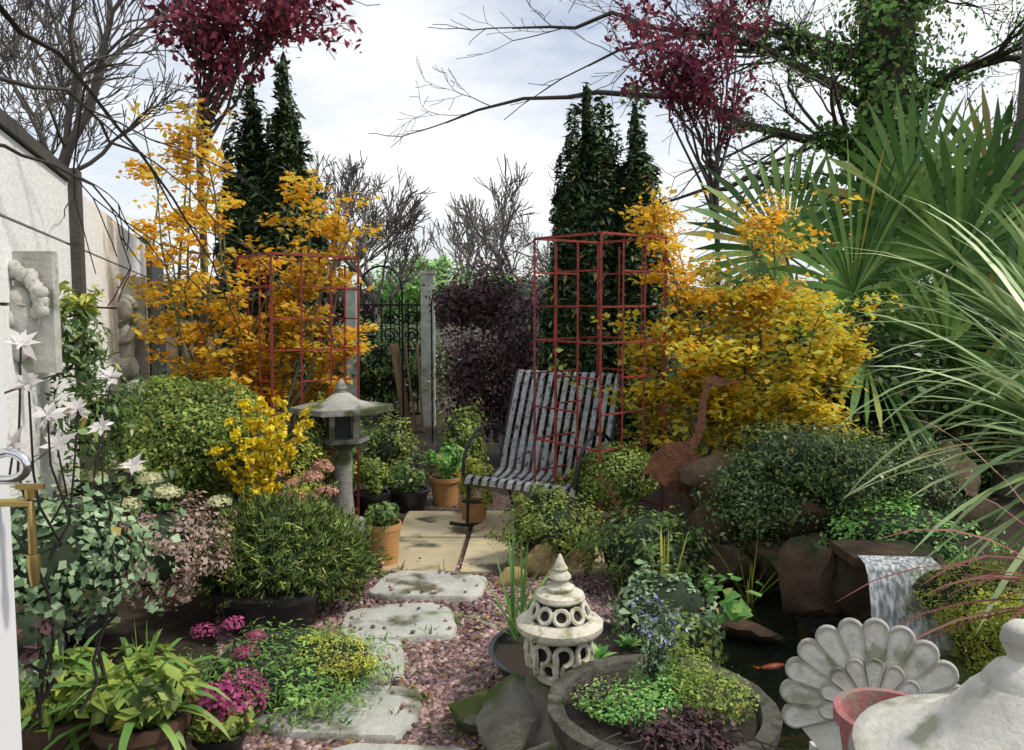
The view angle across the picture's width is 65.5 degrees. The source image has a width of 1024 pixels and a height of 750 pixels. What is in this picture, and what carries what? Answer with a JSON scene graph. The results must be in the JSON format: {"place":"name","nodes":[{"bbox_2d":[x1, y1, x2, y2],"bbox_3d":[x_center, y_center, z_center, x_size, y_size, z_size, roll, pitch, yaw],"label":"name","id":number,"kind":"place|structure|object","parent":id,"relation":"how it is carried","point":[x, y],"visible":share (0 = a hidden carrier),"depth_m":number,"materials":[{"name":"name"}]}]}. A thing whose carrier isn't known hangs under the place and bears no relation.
{"place":"outdoors","nodes":[
{"label":"outdoors","id":0,"kind":"place"},
{"bbox_2d":[0,3,306,358],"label":"bare branches","id":1,"kind":"object","parent":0,"point":[15,25],"visible":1,"depth_m":3.13,"materials":[{"name":"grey plant"}]},
{"bbox_2d":[317,478,537,679],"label":"ground","id":2,"kind":"structure","parent":0,"point":[501,502],"depth_m":6.16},
{"bbox_2d":[354,455,391,494],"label":"pot plant","id":3,"kind":"object","parent":2,"relation":"on","point":[373,475],"visible":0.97,"depth_m":5.68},
{"bbox_2d":[365,519,400,566],"bbox_3d":[-0.755,0.986,4.685,0.210,0.240,0.210,0,5,0],"label":"terracotta pot","id":4,"kind":"object","parent":2,"relation":"on","point":[390,539],"visible":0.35,"depth_m":4.61,"materials":[{"name":"ceramic"}]},
{"bbox_2d":[384,453,429,492],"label":"pot plant","id":5,"kind":"object","parent":2,"relation":"on","point":[403,474],"visible":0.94,"depth_m":5.95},
{"bbox_2d":[215,561,618,749],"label":"path pebbles","id":6,"kind":"object","parent":2,"relation":"on","point":[454,659],"visible":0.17,"depth_m":3.46,"materials":[{"name":"gravel"}]},
{"bbox_2d":[191,719,248,749],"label":"nursery pot","id":7,"kind":"object","parent":6,"relation":"on","point":[236,744],"visible":0.29,"depth_m":2.50,"materials":[{"name":"black plastic"}]},
{"bbox_2d":[186,679,258,743],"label":"flowering plant","id":8,"kind":"object","parent":7,"relation":"in","point":[198,732],"depth_m":2.51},
{"bbox_2d":[214,583,326,637],"bbox_3d":[-1.142,1.100,3.797,0.518,0.210,0.518,0,5,0],"label":"plant pot","id":9,"kind":"object","parent":6,"relation":"on","point":[250,609],"visible":0.43,"depth_m":3.62,"materials":[{"name":"black plastic"}]},
{"bbox_2d":[185,479,394,610],"bbox_3d":[-1.159,0.867,3.969,1.152,0.680,0.940,0,5,0],"label":"dwarf pine","id":10,"kind":"object","parent":6,"relation":"on","point":[289,544],"visible":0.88,"depth_m":3.77,"materials":[{"name":"green plant"}]},
{"bbox_2d":[253,684,422,742],"bbox_3d":[-0.634,1.243,2.946,0.598,0.048,0.398,0,5,0],"label":"stepping stone","id":11,"kind":"object","parent":6,"relation":"on","point":[378,723],"visible":0.68,"depth_m":2.85,"materials":[{"name":"stone"}]},
{"bbox_2d":[348,639,404,683],"bbox_3d":[-0.739,1.211,3.360,0.590,0.046,0.427,0,5,0],"label":"stepping stone","id":12,"kind":"object","parent":6,"relation":"on","point":[399,659],"visible":0.21,"depth_m":3.35,"materials":[{"name":"stone"}]},
{"bbox_2d":[339,603,456,641],"bbox_3d":[-0.534,1.177,3.796,0.555,0.046,0.444,0,5,0],"label":"stepping stone","id":13,"kind":"object","parent":6,"relation":"on","point":[394,619],"visible":0.9,"depth_m":3.75,"materials":[{"name":"stone"}]},
{"bbox_2d":[368,570,486,602],"bbox_3d":[-0.445,1.136,4.304,0.617,0.048,0.416,0,5,0],"label":"stepping stone","id":14,"kind":"object","parent":6,"relation":"on","point":[449,587],"visible":0.95,"depth_m":4.24,"materials":[{"name":"stone"}]},
{"bbox_2d":[448,686,493,734],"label":"grey rock","id":15,"kind":"object","parent":6,"relation":"on","point":[465,711],"visible":0.53,"depth_m":2.81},
{"bbox_2d":[415,521,646,678],"bbox_3d":[0.130,0.933,3.120,0.818,0.651,0.686,4,6,39],"label":"pond plant","id":16,"kind":"object","parent":6,"relation":"on","point":[506,650],"visible":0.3,"depth_m":3.16,"materials":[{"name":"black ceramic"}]},
{"bbox_2d":[516,542,558,577],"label":"sand rock","id":17,"kind":"object","parent":6,"relation":"on","point":[540,556],"visible":0.59,"depth_m":4.47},
{"bbox_2d":[484,481,604,578],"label":"shrub","id":18,"kind":"object","parent":6,"relation":"on","point":[552,519],"visible":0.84,"depth_m":4.53,"materials":[{"name":"green plant"}]},
{"bbox_2d":[456,455,495,507],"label":"pot plant","id":19,"kind":"object","parent":2,"relation":"on","point":[477,468],"visible":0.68,"depth_m":5.61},
{"bbox_2d":[381,511,613,575],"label":"paving flagstones","id":20,"kind":"object","parent":2,"relation":"on","point":[432,539],"visible":0.32,"depth_m":5.05,"materials":[{"name":"stone"}]},
{"bbox_2d":[264,348,651,515],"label":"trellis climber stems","id":21,"kind":"object","parent":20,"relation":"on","point":[568,476],"visible":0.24,"depth_m":5.33,"materials":[{"name":"green"}]},
{"bbox_2d":[449,369,633,526],"bbox_3d":[0.234,0.530,5.493,0.866,1.083,1.108,3,5,30],"label":"garden bench","id":22,"kind":"object","parent":20,"relation":"on","point":[611,420],"visible":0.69,"depth_m":5.62,"materials":[{"name":"metal"}]},
{"bbox_2d":[0,0,1023,292],"label":"sky","id":23,"kind":"structure","parent":0,"point":[347,98],"materials":[{"name":"white"}]},
{"bbox_2d":[64,319,1023,749],"bbox_3d":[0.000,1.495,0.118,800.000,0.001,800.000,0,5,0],"label":"ground","id":24,"kind":"structure","parent":0,"point":[174,623],"depth_m":5.34,"materials":[{"name":"soil"}]},
{"bbox_2d":[0,317,21,749],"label":"door frame","id":25,"kind":"object","parent":24,"relation":"on","point":[10,729],"depth_m":1.03,"materials":[{"name":"white"}]},
{"bbox_2d":[0,483,44,586],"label":"garden tap","id":26,"kind":"object","parent":25,"relation":"attached to","point":[33,562],"visible":1,"depth_m":1.01,"materials":[{"name":"gold metal"}]},
{"bbox_2d":[15,606,51,671],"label":"plant","id":27,"kind":"object","parent":24,"relation":"on","point":[32,629],"visible":0.75,"depth_m":1.63,"materials":[{"name":"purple plant"}]},
{"bbox_2d":[21,706,97,749],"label":"nursery pot","id":28,"kind":"object","parent":24,"relation":"on","point":[32,739],"visible":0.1,"depth_m":2.41,"materials":[{"name":"brown plastic"}]},
{"bbox_2d":[4,328,144,723],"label":"magnolia twigs","id":29,"kind":"object","parent":24,"relation":"on","point":[23,340],"visible":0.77,"depth_m":1.80,"materials":[{"name":"grey"}]},
{"bbox_2d":[10,455,186,690],"bbox_3d":[-1.124,0.499,1.941,0.613,0.613,0.548,-2,5,-18],"label":"ground ivy","id":30,"kind":"object","parent":29,"relation":"attached to","point":[96,552],"visible":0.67,"depth_m":1.87,"materials":[{"name":"green plant"}]},
{"bbox_2d":[0,108,166,679],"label":"wall","id":31,"kind":"structure","parent":24,"relation":"on","point":[36,197],"depth_m":3.54,"materials":[{"name":"paint"}]},
{"bbox_2d":[3,251,62,372],"bbox_3d":[-1.782,-0.226,2.876,0.247,0.442,0.130,0,5,0],"label":"wall relief plaque","id":32,"kind":"object","parent":31,"relation":"attached to","point":[33,304],"visible":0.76,"depth_m":2.88,"materials":[{"name":"stone"}]},
{"bbox_2d":[114,277,150,382],"bbox_3d":[-2.783,-0.323,5.678,0.385,0.760,0.300,0,5,0],"label":"cherub statue","id":33,"kind":"object","parent":31,"relation":"on","point":[132,347],"visible":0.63,"depth_m":5.64,"materials":[{"name":"stone"}]},
{"bbox_2d":[61,597,118,643],"bbox_3d":[-1.974,1.121,3.679,0.269,0.209,0.340,0,5,0],"label":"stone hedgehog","id":34,"kind":"object","parent":24,"relation":"on","point":[91,629],"visible":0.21,"depth_m":3.58},
{"bbox_2d":[39,288,159,488],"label":"climbing plant","id":35,"kind":"object","parent":24,"relation":"on","point":[70,348],"visible":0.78,"depth_m":3.24,"materials":[{"name":"green plant"}]},
{"bbox_2d":[59,280,104,318],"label":"leaves","id":36,"kind":"object","parent":35,"relation":"on","point":[91,308],"visible":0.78,"depth_m":3.25,"materials":[{"name":"plant"}]},
{"bbox_2d":[89,700,192,749],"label":"nursery pot","id":37,"kind":"object","parent":24,"relation":"on","point":[144,737],"visible":0.38,"depth_m":2.37,"materials":[{"name":"brown plastic"}]},
{"bbox_2d":[19,641,201,731],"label":"broad potted leaves","id":38,"kind":"object","parent":37,"relation":"in","point":[149,698],"visible":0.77,"depth_m":2.38,"materials":[{"name":"green plant"}]},
{"bbox_2d":[24,622,231,749],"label":"pot strap leaves","id":39,"kind":"object","parent":37,"relation":"in","point":[126,731],"visible":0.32,"depth_m":2.41,"materials":[{"name":"green plant"}]},
{"bbox_2d":[111,490,236,616],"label":"flowering shrub","id":40,"kind":"object","parent":24,"relation":"on","point":[194,557],"visible":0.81,"depth_m":3.36,"materials":[{"name":"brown plant"}]},
{"bbox_2d":[52,458,184,529],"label":"flowering plant","id":41,"kind":"object","parent":40,"relation":"on","point":[117,478],"visible":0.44,"depth_m":3.54,"materials":[{"name":"green plant"}]},
{"bbox_2d":[55,464,231,509],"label":"cream blooms","id":42,"kind":"object","parent":41,"relation":"on","point":[172,491],"visible":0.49,"depth_m":3.44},
{"bbox_2d":[93,374,276,501],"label":"mound shrub","id":43,"kind":"object","parent":24,"relation":"on","point":[185,431],"visible":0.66,"depth_m":4.25,"materials":[{"name":"green plant"}]},
{"bbox_2d":[0,0,379,170],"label":"bare tree","id":44,"kind":"object","parent":24,"relation":"on","point":[96,81],"visible":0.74,"depth_m":13.67,"materials":[{"name":"grey plant"}]},
{"bbox_2d":[133,0,363,381],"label":"red-leaved tree","id":45,"kind":"object","parent":24,"relation":"on","point":[206,39],"visible":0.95,"depth_m":5.87,"materials":[{"name":"red plant"}]},
{"bbox_2d":[110,98,389,525],"bbox_3d":[-1.856,-0.449,5.691,1.867,3.047,1.252,-2,5,-25],"label":"maple","id":46,"kind":"object","parent":24,"relation":"on","point":[204,221],"visible":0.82,"depth_m":5.55,"materials":[{"name":"yellow plant"}]},
{"bbox_2d":[128,351,384,489],"bbox_3d":[-2.060,0.417,6.467,2.041,1.307,1.203,0,5,0],"label":"shrub","id":47,"kind":"object","parent":24,"relation":"on","point":[367,450],"visible":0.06,"depth_m":6.35,"materials":[{"name":"plant"}]},
{"bbox_2d":[207,396,314,503],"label":"forsythia stems","id":48,"kind":"object","parent":24,"relation":"on","point":[261,471],"visible":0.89,"depth_m":4.20,"materials":[{"name":"yellow plant"}]},
{"bbox_2d":[212,50,334,422],"bbox_3d":[-2.131,-0.958,7.152,1.103,3.789,0.823,0,5,0],"label":"conifer","id":49,"kind":"object","parent":24,"relation":"on","point":[264,166],"visible":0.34,"depth_m":6.88,"materials":[{"name":"green plant"}]},
{"bbox_2d":[171,616,416,743],"bbox_3d":[-0.829,1.144,3.082,0.888,0.342,0.823,3,5,34],"label":"plant","id":50,"kind":"object","parent":24,"relation":"on","point":[294,687],"visible":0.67,"depth_m":2.96,"materials":[{"name":"green plant"}]},
{"bbox_2d":[287,625,384,688],"bbox_3d":[-0.854,1.276,3.094,0.737,0.562,0.400,0,5,0],"label":"gold sedum","id":51,"kind":"object","parent":50,"relation":"on","point":[348,661],"visible":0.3,"depth_m":3.03,"materials":[{"name":"yellow plant"}]},
{"bbox_2d":[236,252,359,515],"bbox_3d":[-1.510,0.116,5.624,0.661,1.901,0.662,-4,6,-38],"label":"trellis","id":52,"kind":"object","parent":24,"relation":"on","point":[266,287],"visible":0.42,"depth_m":5.43,"materials":[{"name":"red metal"}]},
{"bbox_2d":[280,391,333,501],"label":"shrub","id":53,"kind":"object","parent":24,"relation":"on","point":[311,448],"visible":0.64,"depth_m":4.90,"materials":[{"name":"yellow plant"}]},
{"bbox_2d":[288,378,392,531],"bbox_3d":[-1.097,0.558,5.160,0.629,1.078,0.660,0,5,0],"label":"stone lantern","id":54,"kind":"object","parent":24,"relation":"on","point":[342,409],"visible":0.76,"depth_m":5.09,"materials":[{"name":"grey stone"}]},
{"bbox_2d":[308,150,437,326],"bbox_3d":[-4.205,-3.259,21.843,4.644,6.104,6.775,0,5,0],"label":"bare tree","id":55,"kind":"object","parent":24,"relation":"on","point":[351,264],"visible":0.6,"depth_m":20.62,"materials":[{"name":"grey plant"}]},
{"bbox_2d":[346,271,436,431],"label":"garden gate","id":56,"kind":"structure","parent":24,"relation":"on","point":[427,279],"depth_m":10.44,"materials":[{"name":"black metal"}]},
{"bbox_2d":[360,397,495,487],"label":"shrub","id":57,"kind":"object","parent":24,"relation":"on","point":[395,439],"visible":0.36,"depth_m":6.90,"materials":[{"name":"green plant"}]},
{"bbox_2d":[325,276,548,327],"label":"brown shrub","id":58,"kind":"object","parent":24,"relation":"on","point":[366,296],"visible":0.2,"depth_m":19.32,"materials":[{"name":"purple plant"}]},
{"bbox_2d":[351,254,527,322],"bbox_3d":[-2.058,-2.544,23.759,5.801,2.149,3.658,0,5,0],"label":"green tree","id":59,"kind":"object","parent":24,"relation":"on","point":[414,290],"visible":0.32,"depth_m":23.19,"materials":[{"name":"green plant"}]},
{"bbox_2d":[429,473,461,505],"bbox_3d":[-0.521,0.903,6.245,0.260,0.220,0.260,0,5,0],"label":"pot","id":60,"kind":"object","parent":24,"relation":"on","point":[445,492],"visible":0.8,"depth_m":6.16,"materials":[{"name":"orange ceramic"}]},
{"bbox_2d":[424,440,464,478],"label":"pot plant","id":61,"kind":"object","parent":60,"relation":"in","point":[449,461],"visible":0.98,"depth_m":6.15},
{"bbox_2d":[324,158,567,345],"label":"bare trees","id":62,"kind":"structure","parent":24,"relation":"on","point":[471,244],"depth_m":34.49,"materials":[{"name":"grey"}]},
{"bbox_2d":[422,244,545,453],"bbox_3d":[-0.215,-0.225,8.115,1.464,2.177,1.703,-2,5,-27],"label":"purple shrub","id":63,"kind":"object","parent":24,"relation":"on","point":[472,370],"visible":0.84,"depth_m":7.94,"materials":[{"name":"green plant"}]},
{"bbox_2d":[440,153,545,334],"bbox_3d":[-0.811,-4.389,29.604,3.738,7.187,5.080,4,6,41],"label":"bare tree","id":64,"kind":"object","parent":24,"relation":"on","point":[504,225],"visible":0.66,"depth_m":29.46,"materials":[{"name":"grey plant"}]},
{"bbox_2d":[328,300,684,420],"bbox_3d":[-0.216,-0.135,11.451,5.823,1.986,3.979,0,5,0],"label":"hedge","id":65,"kind":"object","parent":24,"relation":"on","point":[366,359],"visible":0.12,"depth_m":10.81,"materials":[{"name":"green plant"}]},
{"bbox_2d":[473,672,540,749],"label":"grey rock","id":66,"kind":"object","parent":24,"relation":"on","point":[508,716],"visible":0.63,"depth_m":2.66,"materials":[{"name":"stone"}]},
{"bbox_2d":[523,669,555,746],"bbox_3d":[0.178,1.191,2.701,0.294,0.344,0.368,0,5,0],"label":"rock","id":67,"kind":"object","parent":24,"relation":"on","point":[537,689],"visible":0.19,"depth_m":2.67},
{"bbox_2d":[516,554,602,685],"bbox_3d":[0.161,0.812,2.692,0.293,0.428,0.293,0,5,0],"label":"stone lantern","id":68,"kind":"object","parent":67,"relation":"on","point":[559,624],"visible":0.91,"depth_m":2.62,"materials":[{"name":"stone"}]},
{"bbox_2d":[164,266,951,336],"bbox_3d":[0.348,-2.333,25.850,55.094,2.598,2.905,0,5,0],"label":"hedge","id":69,"kind":"object","parent":24,"relation":"on","point":[672,315],"visible":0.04,"depth_m":25.35,"materials":[{"name":"green plant"}]},
{"bbox_2d":[533,231,666,545],"bbox_3d":[0.573,0.094,5.258,0.647,2.001,0.641,-4,6,-40],"label":"trellis","id":70,"kind":"object","parent":24,"relation":"on","point":[599,336],"visible":0.7,"depth_m":5.15,"materials":[{"name":"red metal"}]},
{"bbox_2d":[539,82,672,468],"bbox_3d":[0.902,-0.910,7.536,1.348,3.632,0.813,0,5,0],"label":"conifer","id":71,"kind":"object","parent":24,"relation":"on","point":[590,192],"visible":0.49,"depth_m":7.32,"materials":[{"name":"green plant"}]},
{"bbox_2d":[569,440,659,509],"bbox_3d":[0.657,0.634,5.061,0.586,0.425,0.552,0,5,0],"label":"box ball","id":72,"kind":"object","parent":24,"relation":"on","point":[622,474],"visible":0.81,"depth_m":4.89,"materials":[{"name":"green plant"}]},
{"bbox_2d":[574,498,725,600],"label":"shrub","id":73,"kind":"object","parent":24,"relation":"on","point":[623,547],"visible":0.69,"depth_m":4.13,"materials":[{"name":"green plant"}]},
{"bbox_2d":[547,592,782,749],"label":"stone bowl planter","id":74,"kind":"object","parent":24,"relation":"on","point":[654,698],"visible":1,"depth_m":2.14,"materials":[{"name":"stone"}]},
{"bbox_2d":[598,375,747,550],"bbox_3d":[1.071,0.572,4.562,1.191,1.143,0.008,-1,5,-8],"label":"bird statue","id":75,"kind":"object","parent":24,"relation":"on","point":[666,462],"visible":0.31,"depth_m":4.53,"materials":[{"name":"orange metal"}]},
{"bbox_2d":[604,0,776,455],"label":"red-leaved tree","id":76,"kind":"object","parent":24,"relation":"on","point":[695,80],"visible":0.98,"depth_m":7.74,"materials":[{"name":"red plant"}]},
{"bbox_2d":[368,0,1023,442],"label":"tree","id":77,"kind":"object","parent":24,"relation":"on","point":[994,58],"visible":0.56,"depth_m":8.75,"materials":[{"name":"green plant"}]},
{"bbox_2d":[747,0,1023,235],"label":"tree spring leaves","id":78,"kind":"object","parent":77,"relation":"attached to","point":[819,43],"visible":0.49,"depth_m":8.36,"materials":[{"name":"green plant"}]},
{"bbox_2d":[590,183,904,541],"bbox_3d":[1.468,-0.075,5.172,1.867,2.386,1.356,0,5,0],"label":"maple","id":79,"kind":"object","parent":24,"relation":"on","point":[794,398],"depth_m":5.17,"materials":[{"name":"plant"}]},
{"bbox_2d":[620,0,986,358],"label":"ivy tree","id":80,"kind":"object","parent":24,"relation":"on","point":[919,16],"visible":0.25,"depth_m":8.53,"materials":[{"name":"green plant"}]},
{"bbox_2d":[591,221,1023,499],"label":"hedge","id":81,"kind":"object","parent":24,"relation":"on","point":[890,374],"visible":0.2,"depth_m":6.19,"materials":[{"name":"green plant"}]},
{"bbox_2d":[678,78,1023,452],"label":"fan palm","id":82,"kind":"object","parent":24,"relation":"on","point":[989,174],"visible":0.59,"depth_m":6.09,"materials":[{"name":"green plant"}]},
{"bbox_2d":[780,617,960,749],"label":"shell ornament","id":83,"kind":"object","parent":24,"relation":"on","point":[826,666],"visible":0.71,"depth_m":1.80,"materials":[{"name":"white stone"}]},
{"bbox_2d":[833,687,910,749],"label":"pink pot","id":84,"kind":"object","parent":24,"relation":"on","point":[850,706],"visible":0.36,"depth_m":1.40,"materials":[{"name":"ceramic"}]},
{"bbox_2d":[812,153,1023,634],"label":"cordyline","id":85,"kind":"object","parent":24,"relation":"on","point":[1012,314],"visible":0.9,"depth_m":2.87,"materials":[{"name":"green plant"}]},
{"bbox_2d":[785,196,1023,503],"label":"cordyline","id":86,"kind":"object","parent":85,"relation":"attached to","point":[1020,244],"visible":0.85,"depth_m":3.59,"materials":[{"name":"green plant"}]},
{"bbox_2d":[835,414,1023,640],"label":"ornamental grass","id":87,"kind":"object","parent":24,"relation":"on","point":[986,577],"depth_m":2.36,"materials":[{"name":"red plant"}]},
{"bbox_2d":[848,619,1023,749],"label":"white lantern","id":88,"kind":"object","parent":24,"relation":"on","point":[983,709],"visible":1,"depth_m":1.05,"materials":[{"name":"stone"}]},
{"bbox_2d":[989,23,1023,497],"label":"trunk","id":89,"kind":"object","parent":24,"relation":"on","point":[1018,146],"visible":0.3,"depth_m":6.43,"materials":[{"name":"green plant"}]},
{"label":"pond rock","id":90,"kind":"structure","parent":24,"relation":"on","visible":0},
{"bbox_2d":[601,559,725,653],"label":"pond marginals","id":91,"kind":"object","parent":90,"relation":"on","point":[680,591],"visible":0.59,"depth_m":3.29,"materials":[{"name":"green plant"}]},
{"bbox_2d":[700,573,763,624],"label":"broad-leaved plant","id":92,"kind":"object","parent":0,"point":[735,610],"depth_m":3.41,"materials":[{"name":"green plant"}]},
{"bbox_2d":[651,558,1023,749],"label":"pond water","id":93,"kind":"structure","parent":0,"point":[746,655],"depth_m":3.58,"materials":[{"name":"black liquid"}]},
{"bbox_2d":[659,596,732,667],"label":"pond plants","id":94,"kind":"object","parent":93,"relation":"on","point":[703,638],"visible":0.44,"depth_m":3.01,"materials":[{"name":"green plant"}]},
{"bbox_2d":[703,543,759,586],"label":"rock wall","id":95,"kind":"structure","parent":93,"relation":"on","point":[731,558],"depth_m":4.13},
{"bbox_2d":[687,496,737,544],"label":"rock wall","id":96,"kind":"structure","parent":95,"relation":"on","point":[692,520],"depth_m":4.32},
{"bbox_2d":[677,454,746,496],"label":"rock wall","id":97,"kind":"structure","parent":96,"relation":"on","point":[691,473],"depth_m":4.29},
{"bbox_2d":[705,607,783,642],"bbox_3d":[1.052,1.176,3.667,0.192,0.112,0.381,-4,6,-44],"label":"pond rock","id":98,"kind":"object","parent":93,"relation":"on","point":[742,628],"visible":0.57,"depth_m":3.59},
{"bbox_2d":[745,537,785,584],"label":"rock wall","id":99,"kind":"structure","parent":93,"relation":"on","point":[767,560],"depth_m":4.17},
{"bbox_2d":[732,496,839,539],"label":"rock wall","id":100,"kind":"structure","parent":99,"relation":"on","point":[818,513],"depth_m":4.17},
{"bbox_2d":[777,535,839,617],"bbox_3d":[1.379,0.944,3.695,0.201,0.397,0.319,-4,6,-42],"label":"waterfall rock","id":101,"kind":"object","parent":93,"relation":"on","point":[807,568],"visible":0.91,"depth_m":3.63,"materials":[{"name":"stone"}]},
{"bbox_2d":[686,413,979,561],"bbox_3d":[1.708,0.624,4.369,1.531,0.867,0.892,0,5,0],"label":"shrub","id":102,"kind":"object","parent":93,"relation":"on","point":[785,470],"visible":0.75,"depth_m":4.15,"materials":[{"name":"green plant"}]},
{"bbox_2d":[832,553,902,624],"bbox_3d":[1.579,0.970,3.640,0.363,0.437,0.304,3,5,33],"label":"waterfall rock","id":103,"kind":"object","parent":93,"relation":"on","point":[849,579],"visible":0.39,"depth_m":3.54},
{"bbox_2d":[830,540,936,566],"bbox_3d":[1.619,0.782,3.492,0.349,0.040,0.260,0,5,0],"label":"waterfall spout","id":104,"kind":"object","parent":103,"relation":"on","point":[849,551],"visible":0.71,"depth_m":3.48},
{"bbox_2d":[815,485,1018,566],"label":"ground cover plant","id":105,"kind":"object","parent":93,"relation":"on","point":[875,523],"visible":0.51,"depth_m":3.92,"materials":[{"name":"green plant"}]},
{"bbox_2d":[893,545,1023,677],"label":"shrub","id":106,"kind":"object","parent":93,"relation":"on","point":[982,648],"visible":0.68,"depth_m":2.97,"materials":[{"name":"green plant"}]},
{"bbox_2d":[942,494,1002,541],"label":"rock wall","id":107,"kind":"structure","parent":0,"point":[984,507],"depth_m":4.22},
{"bbox_2d":[928,442,980,497],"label":"rock wall","id":108,"kind":"structure","parent":107,"relation":"on","point":[973,486],"depth_m":4.33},
{"bbox_3d":[1.633,1.228,3.181,0.465,0.024,0.254,0,4,0],"label":"waterfall foam","id":109,"kind":"object","parent":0,"visible":0},
{"bbox_2d":[858,555,955,656],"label":"waterfall","id":110,"kind":"structure","parent":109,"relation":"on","point":[877,594],"depth_m":3.25,"materials":[{"name":"liquid"}]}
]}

